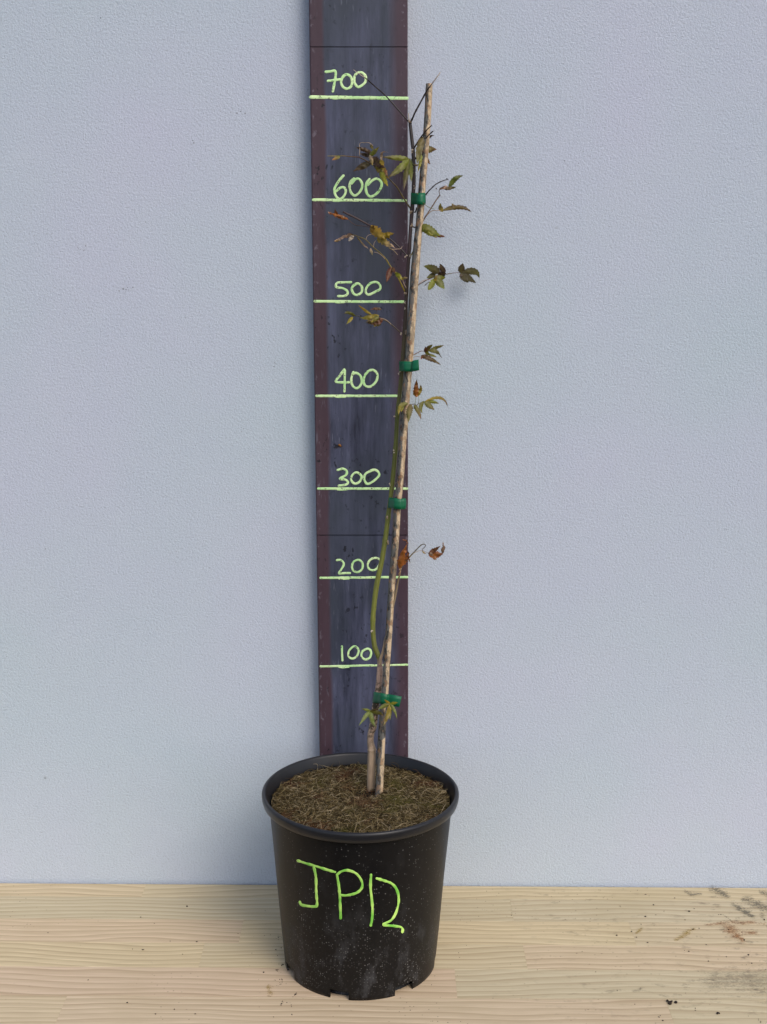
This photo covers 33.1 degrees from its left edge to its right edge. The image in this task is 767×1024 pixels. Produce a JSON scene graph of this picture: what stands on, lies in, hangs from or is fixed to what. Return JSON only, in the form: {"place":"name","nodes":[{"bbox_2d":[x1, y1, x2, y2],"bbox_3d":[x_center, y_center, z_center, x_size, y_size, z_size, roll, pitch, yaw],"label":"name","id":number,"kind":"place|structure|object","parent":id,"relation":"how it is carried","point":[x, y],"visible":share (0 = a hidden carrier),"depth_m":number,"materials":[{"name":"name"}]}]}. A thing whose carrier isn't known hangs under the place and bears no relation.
{"place":"outdoors","nodes":[
{"label":"outdoors","id":0,"kind":"place"},
{"bbox_2d":[0,0,766,887],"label":"rendered wall","id":1,"kind":"structure","parent":0,"point":[588,588],"depth_m":1.39,"materials":[{"name":"white paint"}]},
{"bbox_2d":[309,0,408,756],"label":"measuring board","id":2,"kind":"object","parent":1,"relation":"attached to","point":[357,358],"visible":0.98,"depth_m":1.35,"materials":[{"name":"paint"}]},
{"bbox_2d":[0,883,766,1023],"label":"wooden bench","id":3,"kind":"object","parent":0,"point":[100,937],"visible":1,"depth_m":1.34,"materials":[{"name":"brown wood"}]},
{"bbox_2d":[262,752,458,1000],"bbox_3d":[-0.024,0.371,1.319,0.199,0.187,0.199,0,12,0],"label":"plant pot","id":4,"kind":"object","parent":3,"relation":"on","point":[360,916],"visible":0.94,"depth_m":1.25,"materials":[{"name":"black plastic"}]},
{"bbox_2d":[271,761,449,832],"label":"coir mulch","id":5,"kind":"object","parent":4,"relation":"in","point":[340,799],"visible":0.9,"depth_m":1.29,"materials":[{"name":"soil"}]},
{"bbox_2d":[375,83,432,796],"bbox_3d":[0.019,-0.040,1.299,0.010,0.760,0.124,6,13,23],"label":"garden stake","id":6,"kind":"object","parent":5,"relation":"in","point":[411,323],"visible":0.96,"depth_m":1.29,"materials":[{"name":"wood"}]},
{"bbox_2d":[328,70,479,791],"bbox_3d":[0.020,-0.065,1.298,0.156,0.736,0.144,0,12,0],"label":"maple sapling","id":7,"kind":"object","parent":5,"relation":"on","point":[407,165],"visible":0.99,"depth_m":1.29,"materials":[{"name":"green plant"}]},
{"bbox_2d":[372,692,401,706],"bbox_3d":[0.004,0.191,1.312,0.030,0.021,0.028,0,12,0],"label":"plant tie","id":8,"kind":"object","parent":7,"relation":"attached to","point":[380,698],"visible":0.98,"depth_m":1.30,"materials":[{"name":"green plastic"}]},
{"bbox_2d":[388,497,405,509],"bbox_3d":[0.014,-0.009,1.302,0.019,0.015,0.026,0,12,0],"label":"plant tie","id":9,"kind":"object","parent":7,"relation":"attached to","point":[396,503],"visible":0.99,"depth_m":1.29,"materials":[{"name":"green plastic"}]},
{"bbox_2d":[399,359,418,371],"bbox_3d":[0.024,-0.146,1.291,0.014,0.015,0.035,-3,12,-14],"label":"plant tie","id":10,"kind":"object","parent":7,"relation":"attached to","point":[409,366],"visible":1,"depth_m":1.28,"materials":[{"name":"green plastic"}]},
{"bbox_2d":[411,193,425,204],"bbox_3d":[0.035,-0.312,1.284,0.015,0.012,0.027,0,12,0],"label":"plant tie","id":11,"kind":"object","parent":7,"relation":"attached to","point":[418,199],"visible":0.99,"depth_m":1.27,"materials":[{"name":"green plastic"}]},
{"bbox_2d":[47,894,765,1022],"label":"dirt crumbs","id":12,"kind":"object","parent":3,"relation":"on","point":[459,957],"visible":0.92,"depth_m":1.35,"materials":[{"name":"brown soil"}]}
]}

